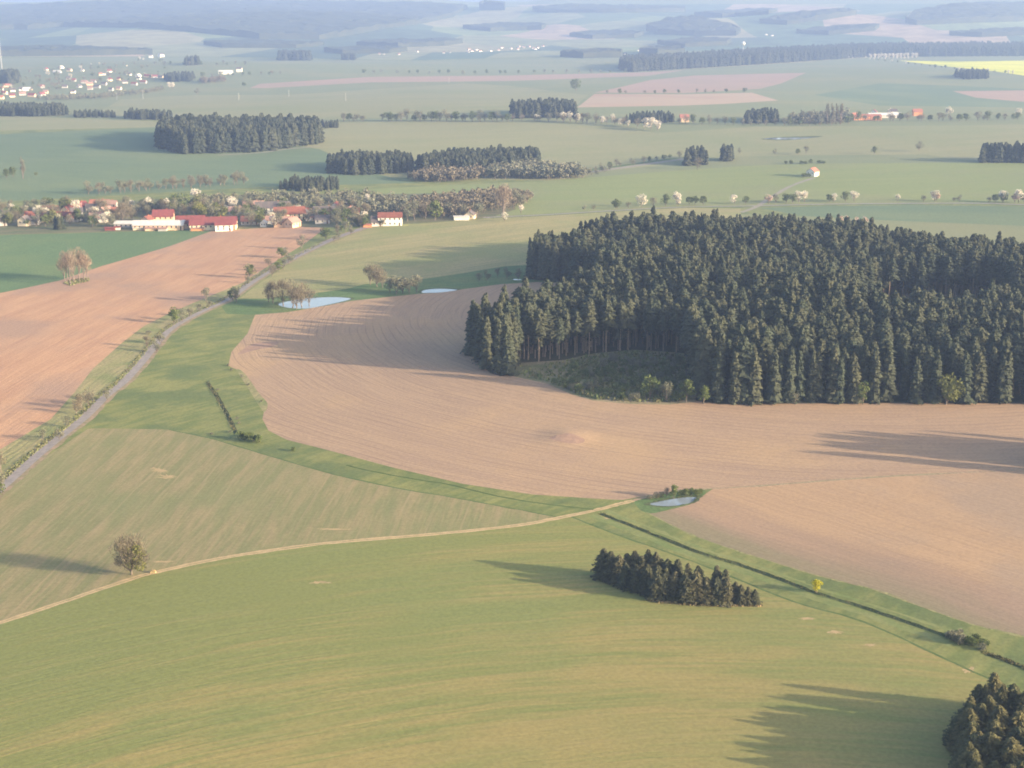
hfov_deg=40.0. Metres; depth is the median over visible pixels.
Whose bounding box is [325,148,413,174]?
wood
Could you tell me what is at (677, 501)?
pond water
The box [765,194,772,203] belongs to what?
blossom tree
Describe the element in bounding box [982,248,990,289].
conifer tree
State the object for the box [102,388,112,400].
budding tree
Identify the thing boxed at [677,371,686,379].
leafy tree
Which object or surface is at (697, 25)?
wood
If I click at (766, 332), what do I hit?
conifer tree
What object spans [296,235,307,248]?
budding tree
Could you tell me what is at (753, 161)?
crop field
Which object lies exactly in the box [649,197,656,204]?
budding tree
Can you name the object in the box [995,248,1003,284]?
conifer tree
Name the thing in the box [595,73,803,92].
ploughed field
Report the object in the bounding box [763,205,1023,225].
crop field
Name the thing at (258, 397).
dry grass edge
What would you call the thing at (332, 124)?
wood
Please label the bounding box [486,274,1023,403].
forest floor
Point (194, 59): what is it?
wood
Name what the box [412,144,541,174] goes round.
wood
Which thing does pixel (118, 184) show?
budding tree
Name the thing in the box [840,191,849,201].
leafy tree
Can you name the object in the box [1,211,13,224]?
leafy tree
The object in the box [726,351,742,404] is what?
conifer tree
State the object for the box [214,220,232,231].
wing
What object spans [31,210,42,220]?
budding tree
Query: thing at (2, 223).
house
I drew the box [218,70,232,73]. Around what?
barn
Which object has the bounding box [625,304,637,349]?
conifer tree
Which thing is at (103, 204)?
bare tree
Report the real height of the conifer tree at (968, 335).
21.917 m
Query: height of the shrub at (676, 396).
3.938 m
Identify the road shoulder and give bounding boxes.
[0,226,377,498]
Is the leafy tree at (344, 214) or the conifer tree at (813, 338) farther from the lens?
the leafy tree at (344, 214)
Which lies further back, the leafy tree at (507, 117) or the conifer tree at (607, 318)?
the leafy tree at (507, 117)
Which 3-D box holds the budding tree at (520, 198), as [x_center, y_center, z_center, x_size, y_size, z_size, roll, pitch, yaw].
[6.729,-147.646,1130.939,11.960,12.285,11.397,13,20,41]
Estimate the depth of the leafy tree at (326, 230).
955.86 m
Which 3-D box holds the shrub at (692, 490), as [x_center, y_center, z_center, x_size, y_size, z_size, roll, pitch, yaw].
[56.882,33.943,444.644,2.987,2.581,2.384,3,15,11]
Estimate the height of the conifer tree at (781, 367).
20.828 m
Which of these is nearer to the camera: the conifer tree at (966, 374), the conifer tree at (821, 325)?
the conifer tree at (966, 374)
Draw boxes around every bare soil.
[150,467,166,472]
[156,560,173,562]
[157,474,174,478]
[313,581,329,583]
[318,528,350,529]
[826,630,843,633]
[962,667,974,672]
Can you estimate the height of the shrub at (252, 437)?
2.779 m
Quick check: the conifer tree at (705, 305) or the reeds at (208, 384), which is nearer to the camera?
the reeds at (208, 384)
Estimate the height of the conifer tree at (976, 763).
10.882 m
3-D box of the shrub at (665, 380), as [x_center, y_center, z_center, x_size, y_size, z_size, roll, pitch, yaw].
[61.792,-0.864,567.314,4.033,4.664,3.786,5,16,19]
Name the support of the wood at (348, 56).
on the crop field at (797, 94)
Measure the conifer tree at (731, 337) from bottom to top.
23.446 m
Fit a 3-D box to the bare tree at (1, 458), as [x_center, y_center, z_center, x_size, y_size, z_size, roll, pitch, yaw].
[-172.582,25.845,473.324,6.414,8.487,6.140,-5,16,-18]
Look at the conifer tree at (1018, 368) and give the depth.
544.98 m
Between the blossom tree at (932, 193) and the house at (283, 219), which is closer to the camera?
the house at (283, 219)
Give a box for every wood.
[0,0,467,39]
[0,44,152,55]
[0,68,20,83]
[0,101,69,116]
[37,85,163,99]
[73,109,115,117]
[123,107,172,119]
[153,112,324,153]
[164,70,195,81]
[184,54,200,65]
[198,187,408,214]
[199,75,225,83]
[204,38,323,47]
[276,49,312,60]
[279,173,339,191]
[320,119,338,127]
[324,45,406,53]
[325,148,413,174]
[341,52,355,59]
[356,37,462,46]
[395,184,533,217]
[406,162,486,181]
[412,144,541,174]
[463,22,545,30]
[479,0,505,9]
[484,158,587,178]
[508,97,577,118]
[532,3,684,12]
[539,164,612,178]
[560,48,622,57]
[569,29,643,38]
[618,41,1023,71]
[625,110,674,122]
[639,45,684,54]
[646,15,740,35]
[657,36,731,46]
[681,145,708,165]
[694,7,777,17]
[719,144,734,161]
[743,107,779,123]
[759,8,856,24]
[788,107,850,124]
[796,23,879,34]
[905,1,1023,24]
[949,26,1023,36]
[953,67,989,78]
[978,140,1023,162]
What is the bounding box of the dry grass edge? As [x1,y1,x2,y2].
[237,369,267,411]
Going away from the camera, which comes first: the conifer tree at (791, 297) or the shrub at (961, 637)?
the shrub at (961, 637)
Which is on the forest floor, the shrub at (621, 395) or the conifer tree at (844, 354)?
the conifer tree at (844, 354)
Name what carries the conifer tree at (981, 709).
on the crop field at (532, 646)
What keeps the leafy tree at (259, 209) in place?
on the village ground at (82, 226)
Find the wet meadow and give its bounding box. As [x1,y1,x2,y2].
[221,265,555,314]
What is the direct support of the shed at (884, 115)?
on the crop field at (797, 94)
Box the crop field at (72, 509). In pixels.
[0,428,557,620]
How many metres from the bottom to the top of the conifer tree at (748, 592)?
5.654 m
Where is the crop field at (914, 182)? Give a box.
[372,163,1023,215]
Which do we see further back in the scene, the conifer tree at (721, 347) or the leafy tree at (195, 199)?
the leafy tree at (195, 199)
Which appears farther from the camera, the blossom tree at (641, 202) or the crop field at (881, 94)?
the crop field at (881, 94)
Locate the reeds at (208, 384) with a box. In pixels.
[206,382,236,430]
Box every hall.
[132,220,184,229]
[189,215,237,230]
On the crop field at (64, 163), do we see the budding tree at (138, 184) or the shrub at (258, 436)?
the budding tree at (138, 184)
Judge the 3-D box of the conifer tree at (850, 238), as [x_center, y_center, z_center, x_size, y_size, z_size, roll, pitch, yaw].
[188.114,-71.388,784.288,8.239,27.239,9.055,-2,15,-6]
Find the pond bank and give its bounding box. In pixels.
[635,489,705,512]
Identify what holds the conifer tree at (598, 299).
on the forest floor
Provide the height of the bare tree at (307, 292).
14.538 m
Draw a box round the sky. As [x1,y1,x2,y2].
[0,0,508,1]
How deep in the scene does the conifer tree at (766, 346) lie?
547.65 m
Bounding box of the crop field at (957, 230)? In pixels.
[741,214,1023,243]
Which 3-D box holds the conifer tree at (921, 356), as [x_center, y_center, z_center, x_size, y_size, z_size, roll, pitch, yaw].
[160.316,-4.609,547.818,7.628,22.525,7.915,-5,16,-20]
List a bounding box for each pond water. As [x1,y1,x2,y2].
[279,297,349,308]
[422,289,454,292]
[651,497,695,505]
[763,137,815,138]
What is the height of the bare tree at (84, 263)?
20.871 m
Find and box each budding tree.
[0,472,5,490]
[18,205,28,214]
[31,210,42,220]
[36,207,44,215]
[37,429,46,440]
[38,199,46,206]
[54,428,64,439]
[61,415,70,426]
[83,180,92,194]
[92,197,100,204]
[101,182,108,191]
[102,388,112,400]
[106,214,114,225]
[115,179,122,192]
[121,180,128,191]
[132,204,140,215]
[134,181,143,189]
[137,201,145,213]
[141,181,148,190]
[142,205,150,213]
[145,177,153,189]
[150,339,161,352]
[155,333,165,343]
[166,198,182,211]
[171,178,180,188]
[177,307,187,320]
[186,307,193,316]
[201,174,208,184]
[201,287,209,301]
[205,198,216,216]
[216,174,225,185]
[218,174,227,183]
[229,173,236,184]
[230,287,239,302]
[231,205,241,215]
[238,171,247,183]
[240,207,250,212]
[242,197,253,206]
[244,210,256,225]
[273,212,283,224]
[279,258,287,267]
[283,250,294,261]
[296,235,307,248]
[311,207,320,215]
[332,208,341,223]
[332,215,340,224]
[341,221,348,231]
[347,213,357,225]
[351,201,362,212]
[382,276,393,292]
[388,275,404,293]
[395,276,408,293]
[396,111,404,119]
[402,109,410,118]
[402,202,413,220]
[402,277,414,293]
[408,199,419,219]
[411,274,421,292]
[417,110,424,119]
[441,109,451,120]
[442,202,454,214]
[457,202,467,214]
[469,202,483,214]
[476,109,483,119]
[483,270,491,278]
[503,267,511,275]
[511,189,520,205]
[514,194,526,205]
[514,268,522,279]
[544,112,551,120]
[584,112,591,120]
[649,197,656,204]
[658,382,673,401]
[772,193,780,202]
[790,392,799,403]
[916,141,923,149]
[973,111,981,120]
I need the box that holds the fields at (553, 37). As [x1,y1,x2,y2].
[0,4,1023,59]
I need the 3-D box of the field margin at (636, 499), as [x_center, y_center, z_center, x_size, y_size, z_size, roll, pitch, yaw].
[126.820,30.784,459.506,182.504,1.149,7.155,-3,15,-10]
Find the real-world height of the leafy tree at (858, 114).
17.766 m
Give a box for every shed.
[104,227,115,230]
[113,220,132,226]
[144,227,155,230]
[157,227,167,230]
[190,227,203,230]
[453,215,469,219]
[867,112,900,117]
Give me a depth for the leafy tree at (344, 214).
1041.71 m
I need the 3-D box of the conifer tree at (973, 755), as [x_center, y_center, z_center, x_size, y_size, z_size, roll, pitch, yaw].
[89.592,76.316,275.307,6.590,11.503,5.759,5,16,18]
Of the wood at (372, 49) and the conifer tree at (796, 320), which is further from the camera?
the wood at (372, 49)
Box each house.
[0,215,6,225]
[16,214,30,225]
[24,211,33,215]
[27,93,35,96]
[29,215,39,224]
[61,204,73,210]
[61,212,82,221]
[65,211,75,221]
[69,206,82,213]
[78,200,88,211]
[85,203,101,212]
[89,211,107,222]
[99,205,110,211]
[103,199,117,206]
[141,214,154,219]
[152,208,174,219]
[228,206,241,214]
[236,67,241,71]
[240,214,257,224]
[242,200,263,210]
[255,200,290,211]
[260,219,267,226]
[265,215,272,223]
[273,205,305,218]
[274,216,291,227]
[283,216,301,227]
[305,213,314,220]
[313,206,336,215]
[314,215,330,223]
[377,211,402,225]
[464,209,476,218]
[679,114,689,121]
[806,167,818,176]
[889,108,897,112]
[911,109,922,115]
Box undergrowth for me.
[517,350,691,401]
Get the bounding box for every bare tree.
[0,200,6,210]
[0,451,7,471]
[45,203,56,210]
[55,250,66,281]
[60,253,68,279]
[62,251,75,284]
[65,213,72,223]
[67,249,79,281]
[72,246,85,279]
[72,400,82,414]
[74,393,85,407]
[76,250,89,279]
[82,256,91,278]
[82,389,93,405]
[94,182,102,191]
[96,200,107,206]
[114,202,129,219]
[125,203,137,219]
[128,180,133,189]
[143,335,150,348]
[168,175,177,187]
[178,203,186,214]
[187,174,196,185]
[187,201,195,212]
[196,176,205,184]
[231,170,239,181]
[262,284,273,301]
[264,280,279,302]
[268,264,276,273]
[273,278,289,305]
[275,206,285,214]
[281,277,304,307]
[285,285,306,308]
[292,280,309,306]
[302,287,317,305]
[351,207,359,223]
[361,203,370,213]
[363,262,375,284]
[368,264,386,285]
[374,270,388,287]
[419,201,430,218]
[494,184,512,213]
[495,187,510,211]
[580,112,585,122]
[633,117,640,127]
[693,157,702,167]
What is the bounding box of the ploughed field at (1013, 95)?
[954,90,1023,101]
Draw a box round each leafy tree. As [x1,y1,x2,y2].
[0,483,5,494]
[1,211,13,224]
[3,168,9,177]
[9,166,15,175]
[10,206,20,216]
[39,214,49,226]
[47,210,57,221]
[60,198,70,205]
[72,208,83,221]
[87,216,96,226]
[168,306,179,321]
[169,193,190,213]
[190,200,206,214]
[193,194,200,205]
[214,205,227,216]
[227,286,237,299]
[243,263,255,277]
[253,206,265,213]
[254,213,263,224]
[274,259,283,269]
[276,247,284,255]
[318,208,329,214]
[320,227,331,237]
[341,209,350,218]
[427,111,434,120]
[427,199,442,217]
[432,111,440,120]
[451,111,459,120]
[469,111,476,121]
[488,111,495,121]
[505,113,511,119]
[570,79,580,88]
[611,198,618,207]
[640,374,660,398]
[660,194,670,205]
[669,485,678,498]
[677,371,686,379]
[679,379,697,401]
[686,196,692,203]
[689,114,696,121]
[692,196,699,202]
[697,385,709,403]
[699,117,705,123]
[699,196,706,203]
[742,196,748,203]
[782,193,790,201]
[788,194,797,202]
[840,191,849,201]
[845,116,852,123]
[854,111,862,121]
[857,381,869,400]
[897,113,903,119]
[936,372,965,404]
[956,114,962,120]
[963,113,969,118]
[984,111,991,120]
[991,194,999,201]
[999,193,1008,202]
[1014,112,1021,119]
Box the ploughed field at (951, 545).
[650,470,1023,635]
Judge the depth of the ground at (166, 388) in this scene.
524.55 m
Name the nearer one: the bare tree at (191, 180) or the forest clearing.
the forest clearing
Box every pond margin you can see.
[274,296,354,307]
[417,288,460,292]
[643,494,702,506]
[763,136,821,139]
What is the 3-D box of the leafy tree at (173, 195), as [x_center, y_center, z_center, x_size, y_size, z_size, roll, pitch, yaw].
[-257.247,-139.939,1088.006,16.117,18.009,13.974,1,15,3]
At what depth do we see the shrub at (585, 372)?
582.37 m
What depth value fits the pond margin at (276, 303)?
754.97 m
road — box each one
[0,226,374,491]
[483,203,1023,217]
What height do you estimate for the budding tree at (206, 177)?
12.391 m
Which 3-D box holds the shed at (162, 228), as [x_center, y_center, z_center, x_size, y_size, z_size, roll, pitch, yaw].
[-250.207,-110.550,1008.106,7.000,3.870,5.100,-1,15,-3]
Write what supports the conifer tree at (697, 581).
on the crop field at (532, 646)
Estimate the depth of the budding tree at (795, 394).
543.28 m
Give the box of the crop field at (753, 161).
[582,155,1008,177]
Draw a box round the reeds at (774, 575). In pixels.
[598,513,950,638]
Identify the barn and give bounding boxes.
[175,215,205,228]
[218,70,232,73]
[852,114,881,119]
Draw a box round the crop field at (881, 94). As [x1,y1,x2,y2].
[817,83,1023,106]
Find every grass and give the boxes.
[63,277,89,285]
[644,598,762,606]
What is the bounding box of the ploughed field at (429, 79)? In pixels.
[251,70,680,87]
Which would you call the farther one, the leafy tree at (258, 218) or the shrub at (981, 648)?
the leafy tree at (258, 218)
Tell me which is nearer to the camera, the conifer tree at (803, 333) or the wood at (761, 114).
the conifer tree at (803, 333)
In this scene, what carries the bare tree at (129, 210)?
on the village ground at (82, 226)
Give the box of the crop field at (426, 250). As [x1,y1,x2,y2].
[241,208,740,298]
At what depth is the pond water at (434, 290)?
785.55 m
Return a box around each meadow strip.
[589,514,952,645]
[605,510,952,631]
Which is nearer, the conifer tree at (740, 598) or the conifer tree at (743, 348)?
the conifer tree at (740, 598)
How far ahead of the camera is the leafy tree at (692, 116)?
1870.40 m
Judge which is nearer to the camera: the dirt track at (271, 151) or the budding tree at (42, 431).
the budding tree at (42, 431)
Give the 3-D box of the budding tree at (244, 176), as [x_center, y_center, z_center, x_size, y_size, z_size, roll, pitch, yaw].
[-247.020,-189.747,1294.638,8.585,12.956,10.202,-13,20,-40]
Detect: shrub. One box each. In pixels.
[236,431,243,438]
[241,432,249,439]
[249,434,255,441]
[255,434,262,442]
[568,375,575,383]
[574,383,582,391]
[583,368,588,376]
[617,392,624,399]
[629,391,640,399]
[655,372,663,378]
[658,491,664,497]
[661,376,669,384]
[672,392,680,399]
[683,488,689,494]
[688,487,695,494]
[811,579,823,591]
[944,630,954,636]
[948,632,957,640]
[955,628,964,635]
[955,633,965,644]
[963,635,972,646]
[967,637,977,646]
[972,633,980,641]
[976,642,986,650]
[979,638,990,645]
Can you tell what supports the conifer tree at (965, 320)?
on the forest floor
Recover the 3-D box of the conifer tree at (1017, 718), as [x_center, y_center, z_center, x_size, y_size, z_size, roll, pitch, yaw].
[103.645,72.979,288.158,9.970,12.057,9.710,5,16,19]
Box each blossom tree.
[70,200,81,206]
[98,211,111,223]
[190,188,201,196]
[226,197,237,205]
[269,215,279,225]
[501,212,508,219]
[567,111,572,120]
[635,193,647,207]
[641,118,647,128]
[645,117,655,127]
[653,120,661,130]
[672,191,680,202]
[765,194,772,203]
[794,191,803,202]
[801,190,807,202]
[849,191,859,198]
[930,190,939,201]
[945,106,953,117]
[998,190,1008,201]
[1011,194,1019,200]
[1015,189,1023,202]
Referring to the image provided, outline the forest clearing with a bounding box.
[514,350,695,404]
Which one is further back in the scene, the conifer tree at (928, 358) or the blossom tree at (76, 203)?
the blossom tree at (76, 203)
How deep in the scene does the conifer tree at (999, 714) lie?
288.31 m
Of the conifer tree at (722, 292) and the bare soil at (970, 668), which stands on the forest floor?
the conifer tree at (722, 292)
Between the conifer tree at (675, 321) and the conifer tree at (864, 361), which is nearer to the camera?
the conifer tree at (864, 361)
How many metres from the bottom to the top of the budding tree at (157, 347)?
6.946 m
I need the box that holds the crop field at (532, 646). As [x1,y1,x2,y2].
[0,517,988,767]
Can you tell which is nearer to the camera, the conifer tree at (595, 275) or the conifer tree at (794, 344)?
the conifer tree at (794, 344)
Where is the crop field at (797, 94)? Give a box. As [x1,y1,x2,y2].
[0,56,1023,132]
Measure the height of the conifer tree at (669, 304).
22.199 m
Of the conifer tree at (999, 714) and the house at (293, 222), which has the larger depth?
the house at (293, 222)
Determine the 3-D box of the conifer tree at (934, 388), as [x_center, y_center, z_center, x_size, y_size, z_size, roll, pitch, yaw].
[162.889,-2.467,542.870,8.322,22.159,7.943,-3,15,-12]
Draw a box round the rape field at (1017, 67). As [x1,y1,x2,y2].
[907,61,1023,74]
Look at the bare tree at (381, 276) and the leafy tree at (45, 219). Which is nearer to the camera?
the bare tree at (381, 276)
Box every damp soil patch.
[238,342,278,354]
[550,433,584,443]
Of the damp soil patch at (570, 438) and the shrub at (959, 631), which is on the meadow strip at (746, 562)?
the shrub at (959, 631)
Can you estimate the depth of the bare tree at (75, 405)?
535.63 m
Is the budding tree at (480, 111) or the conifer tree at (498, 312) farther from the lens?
the budding tree at (480, 111)
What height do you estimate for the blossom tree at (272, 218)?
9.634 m
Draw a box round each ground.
[0,0,1023,692]
[0,193,515,234]
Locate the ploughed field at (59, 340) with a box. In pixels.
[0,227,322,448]
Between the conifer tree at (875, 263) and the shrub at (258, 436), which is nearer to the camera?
the shrub at (258, 436)
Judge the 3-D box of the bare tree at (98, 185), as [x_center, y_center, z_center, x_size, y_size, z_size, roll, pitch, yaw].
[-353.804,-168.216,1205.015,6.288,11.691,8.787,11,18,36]
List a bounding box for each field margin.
[169,429,555,516]
[572,516,1021,692]
[633,469,1023,500]
[648,513,1023,636]
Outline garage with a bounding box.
[371,216,382,225]
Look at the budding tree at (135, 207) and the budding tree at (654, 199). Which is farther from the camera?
the budding tree at (654, 199)
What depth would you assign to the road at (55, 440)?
576.86 m
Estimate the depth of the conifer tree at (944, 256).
724.88 m
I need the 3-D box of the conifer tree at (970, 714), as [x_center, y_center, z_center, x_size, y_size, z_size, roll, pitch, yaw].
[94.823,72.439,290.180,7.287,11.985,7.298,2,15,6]
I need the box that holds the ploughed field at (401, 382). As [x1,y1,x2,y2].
[229,282,1023,499]
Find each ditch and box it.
[205,383,236,432]
[346,465,593,509]
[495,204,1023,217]
[592,158,678,170]
[599,513,956,641]
[984,652,1023,669]
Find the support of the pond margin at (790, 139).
on the crop field at (590, 146)
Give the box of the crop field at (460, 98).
[100,83,586,118]
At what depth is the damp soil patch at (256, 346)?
644.98 m
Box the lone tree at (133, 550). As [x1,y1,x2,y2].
[109,532,150,574]
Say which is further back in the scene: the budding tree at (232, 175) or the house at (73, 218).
the budding tree at (232, 175)
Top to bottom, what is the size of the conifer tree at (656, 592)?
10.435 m
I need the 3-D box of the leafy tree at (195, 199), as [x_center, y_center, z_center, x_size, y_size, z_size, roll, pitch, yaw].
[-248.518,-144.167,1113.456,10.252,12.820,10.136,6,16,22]
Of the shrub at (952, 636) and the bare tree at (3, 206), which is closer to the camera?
the shrub at (952, 636)
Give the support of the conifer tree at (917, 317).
on the forest floor
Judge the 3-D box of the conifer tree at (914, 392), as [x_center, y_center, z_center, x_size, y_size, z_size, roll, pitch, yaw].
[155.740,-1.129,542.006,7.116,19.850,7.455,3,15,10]
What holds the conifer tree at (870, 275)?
on the forest floor
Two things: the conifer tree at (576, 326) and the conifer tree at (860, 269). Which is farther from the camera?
the conifer tree at (860, 269)
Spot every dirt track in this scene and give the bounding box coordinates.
[0,500,634,623]
[223,146,320,154]
[587,159,683,172]
[690,57,867,68]
[741,178,813,212]
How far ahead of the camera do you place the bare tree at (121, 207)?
1040.46 m
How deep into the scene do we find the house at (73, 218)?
1047.96 m
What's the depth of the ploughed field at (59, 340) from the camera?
727.63 m
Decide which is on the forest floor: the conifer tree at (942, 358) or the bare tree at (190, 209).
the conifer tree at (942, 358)
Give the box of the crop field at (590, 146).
[0,116,1023,180]
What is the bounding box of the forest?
[463,205,1023,402]
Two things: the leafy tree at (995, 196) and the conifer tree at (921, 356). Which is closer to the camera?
the conifer tree at (921, 356)
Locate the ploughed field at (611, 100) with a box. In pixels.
[578,93,777,106]
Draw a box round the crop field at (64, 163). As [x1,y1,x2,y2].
[0,127,414,201]
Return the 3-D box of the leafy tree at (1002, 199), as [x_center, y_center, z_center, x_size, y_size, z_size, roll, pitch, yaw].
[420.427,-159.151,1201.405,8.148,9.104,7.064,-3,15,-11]
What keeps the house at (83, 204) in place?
on the village ground at (82, 226)
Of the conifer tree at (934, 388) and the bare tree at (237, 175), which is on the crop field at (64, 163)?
the bare tree at (237, 175)
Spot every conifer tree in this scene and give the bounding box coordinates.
[53,216,56,229]
[55,216,62,229]
[60,216,66,228]
[460,299,474,355]
[469,305,484,348]
[470,302,478,353]
[471,309,483,360]
[471,316,484,363]
[475,316,493,369]
[480,293,487,311]
[481,319,494,358]
[491,318,503,373]
[492,315,495,354]
[494,301,503,319]
[499,324,519,375]
[502,313,516,365]
[511,312,522,365]
[516,318,523,351]
[520,302,534,359]
[521,276,529,289]
[522,311,530,358]
[523,244,534,278]
[528,249,538,277]
[529,308,549,362]
[532,233,539,261]
[536,240,542,270]
[536,242,544,278]
[540,239,551,278]
[544,309,552,355]
[545,319,555,350]
[548,243,559,281]
[552,310,560,355]
[553,316,565,358]
[560,308,571,355]
[566,243,574,281]
[567,239,582,281]
[569,311,584,354]
[579,310,588,352]
[580,300,597,353]
[585,247,594,269]
[587,269,602,283]
[590,314,600,351]
[590,548,607,580]
[592,290,604,344]
[595,551,615,583]
[597,306,605,351]
[599,299,618,351]
[607,554,625,584]
[610,296,616,346]
[612,562,631,591]
[614,300,630,350]
[623,553,630,566]
[625,298,637,349]
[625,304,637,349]
[625,564,640,592]
[628,550,639,569]
[633,300,641,345]
[634,563,652,596]
[636,216,644,233]
[636,555,645,572]
[638,287,648,332]
[639,255,647,269]
[640,301,646,343]
[640,305,654,349]
[644,549,652,564]
[644,565,667,601]
[645,305,657,349]
[649,552,663,571]
[651,299,661,348]
[652,283,663,303]
[655,307,669,350]
[655,568,670,600]
[661,558,672,575]
[665,298,673,345]
[666,571,679,602]
[667,303,683,351]
[670,559,683,578]
[670,572,698,604]
[677,215,689,231]
[678,257,691,273]
[682,563,692,578]
[683,297,689,305]
[683,313,699,348]
[684,333,700,365]
[686,316,704,375]
[686,571,705,605]
[689,327,714,398]
[690,335,711,396]
[692,565,704,578]
[693,272,707,291]
[700,299,714,317]
[700,576,715,605]
[701,238,712,254]
[705,339,715,398]
[707,333,728,399]
[709,223,722,238]
[709,351,725,403]
[710,565,722,585]
[710,576,723,605]
[711,246,720,263]
[716,283,727,301]
[718,579,733,607]
[720,569,731,587]
[725,309,735,332]
[725,338,731,385]
[726,281,738,296]
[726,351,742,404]
[727,334,734,346]
[728,335,752,402]
[728,352,742,402]
[731,324,745,336]
[731,581,739,603]
[732,263,744,283]
[733,585,746,606]
[736,246,748,261]
[738,301,745,316]
[743,268,749,281]
[743,346,767,406]
[744,587,753,605]
[749,328,760,350]
[749,343,761,394]
[749,589,762,605]
[751,298,762,316]
[753,273,763,291]
[757,337,772,395]
[758,326,775,385]
[758,347,766,379]
[760,272,767,287]
[761,265,771,281]
[763,297,775,325]
[763,356,771,402]
[764,348,783,404]
[766,256,773,271]
[770,297,786,324]
[770,326,775,343]
[772,267,786,282]
[773,280,784,297]
[777,352,784,401]
[778,344,787,371]
[780,338,789,369]
[780,348,797,403]
[782,277,801,296]
[784,290,795,305]
[784,311,792,329]
[784,337,797,374]
[788,314,804,335]
[794,350,808,401]
[795,324,814,364]
[795,344,810,381]
[804,350,819,403]
[808,331,816,345]
[810,319,818,339]
[810,350,827,397]
[814,338,827,372]
[816,294,821,307]
[816,315,828,340]
[818,279,833,294]
[820,345,838,402]
[823,342,834,370]
[825,231,839,248]
[826,262,835,277]
[826,295,837,310]
[832,313,839,329]
[832,357,845,404]
[836,312,853,330]
[837,323,848,340]
[840,347,849,393]
[842,216,852,229]
[843,352,863,403]
[844,355,852,399]
[845,232,853,248]
[846,288,861,310]
[846,339,856,360]
[849,326,863,344]
[850,228,861,252]
[853,343,863,371]
[856,265,867,286]
[856,300,867,318]
[858,218,868,230]
[859,345,871,394]
[860,229,873,248]
[860,258,868,281]
[860,286,869,303]
[860,321,874,336]
[864,257,876,290]
[864,345,882,404]
[867,288,878,309]
[868,343,875,376]
[871,257,879,293]
[873,327,882,338]
[874,262,883,286]
[878,335,897,366]
[879,318,888,332]
[879,350,898,401]
[881,258,889,291]
[883,257,899,291]
[891,249,900,294]
[891,309,898,332]
[893,334,914,370]
[894,345,911,387]
[898,257,911,295]
[899,254,913,294]
[903,302,911,322]
[904,258,916,285]
[905,356,924,404]
[908,305,925,327]
[910,344,918,387]
[912,257,930,289]
[918,343,925,374]
[920,350,933,397]
[921,361,932,402]
[923,350,942,403]
[925,252,937,290]
[930,330,941,348]
[933,253,941,284]
[937,252,947,292]
[939,256,955,297]
[939,334,952,391]
[940,352,945,379]
[942,702,975,745]
[945,707,984,752]
[946,308,953,335]
[946,342,961,384]
[946,342,964,377]
[948,726,976,767]
[948,741,974,767]
[949,749,969,767]
[950,246,965,295]
[950,315,961,337]
[951,253,964,296]
[952,721,984,760]
[953,350,976,404]
[953,733,984,767]
[954,708,980,744]
[955,331,967,386]
[958,258,970,297]
[959,763,967,767]
[960,313,970,329]
[962,748,980,765]
[963,684,983,705]
[965,250,982,293]
[965,331,971,345]
[965,696,976,706]
[966,250,973,290]
[967,760,985,767]
[968,309,975,319]
[969,336,980,368]
[970,351,978,401]
[971,326,989,347]
[971,351,989,400]
[973,703,990,728]
[975,251,984,296]
[976,685,993,703]
[978,354,991,401]
[979,732,1002,765]
[980,314,991,329]
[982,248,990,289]
[982,329,1001,368]
[982,719,1006,742]
[983,250,998,282]
[983,695,996,713]
[984,705,1011,738]
[984,760,1001,767]
[985,299,991,313]
[985,672,1002,696]
[986,347,999,399]
[993,255,1007,284]
[993,684,1010,712]
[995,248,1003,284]
[995,284,1003,300]
[995,351,1013,404]
[995,355,1013,402]
[995,737,1023,767]
[997,337,1012,367]
[998,317,1007,336]
[998,336,1010,360]
[1001,254,1012,283]
[1001,726,1023,743]
[1003,683,1021,720]
[1004,711,1023,736]
[1005,259,1017,284]
[1005,763,1016,767]
[1007,333,1013,349]
[1007,691,1023,716]
[1008,320,1019,335]
[1009,267,1023,289]
[1011,345,1023,398]
[1012,332,1020,381]
[1012,336,1023,394]
[1012,705,1023,715]
[1014,277,1022,290]
[1016,760,1023,767]
[1017,310,1023,327]
[1018,323,1023,385]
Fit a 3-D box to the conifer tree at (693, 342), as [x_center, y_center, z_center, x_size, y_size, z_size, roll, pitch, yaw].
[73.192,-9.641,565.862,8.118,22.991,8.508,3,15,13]
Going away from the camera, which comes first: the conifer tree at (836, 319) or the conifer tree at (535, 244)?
the conifer tree at (836, 319)
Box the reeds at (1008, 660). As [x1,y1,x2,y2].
[983,651,1023,668]
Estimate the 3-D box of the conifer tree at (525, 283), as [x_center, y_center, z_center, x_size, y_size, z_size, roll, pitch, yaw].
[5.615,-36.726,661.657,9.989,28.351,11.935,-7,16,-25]
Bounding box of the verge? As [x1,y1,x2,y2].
[0,262,275,474]
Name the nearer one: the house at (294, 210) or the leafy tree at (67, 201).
the house at (294, 210)
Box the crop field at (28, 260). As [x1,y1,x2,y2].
[0,230,209,292]
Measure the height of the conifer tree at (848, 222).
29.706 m
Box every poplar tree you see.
[19,157,29,178]
[824,104,830,122]
[830,103,834,119]
[834,103,839,123]
[839,99,844,123]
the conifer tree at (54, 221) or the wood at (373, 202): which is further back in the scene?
the wood at (373, 202)
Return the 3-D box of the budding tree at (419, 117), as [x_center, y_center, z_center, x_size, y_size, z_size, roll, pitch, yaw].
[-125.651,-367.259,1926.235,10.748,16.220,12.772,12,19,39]
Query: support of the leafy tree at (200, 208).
on the village ground at (82, 226)
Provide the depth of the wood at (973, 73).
3142.21 m
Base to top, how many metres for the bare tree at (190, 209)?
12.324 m
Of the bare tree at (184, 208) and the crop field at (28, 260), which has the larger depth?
the bare tree at (184, 208)

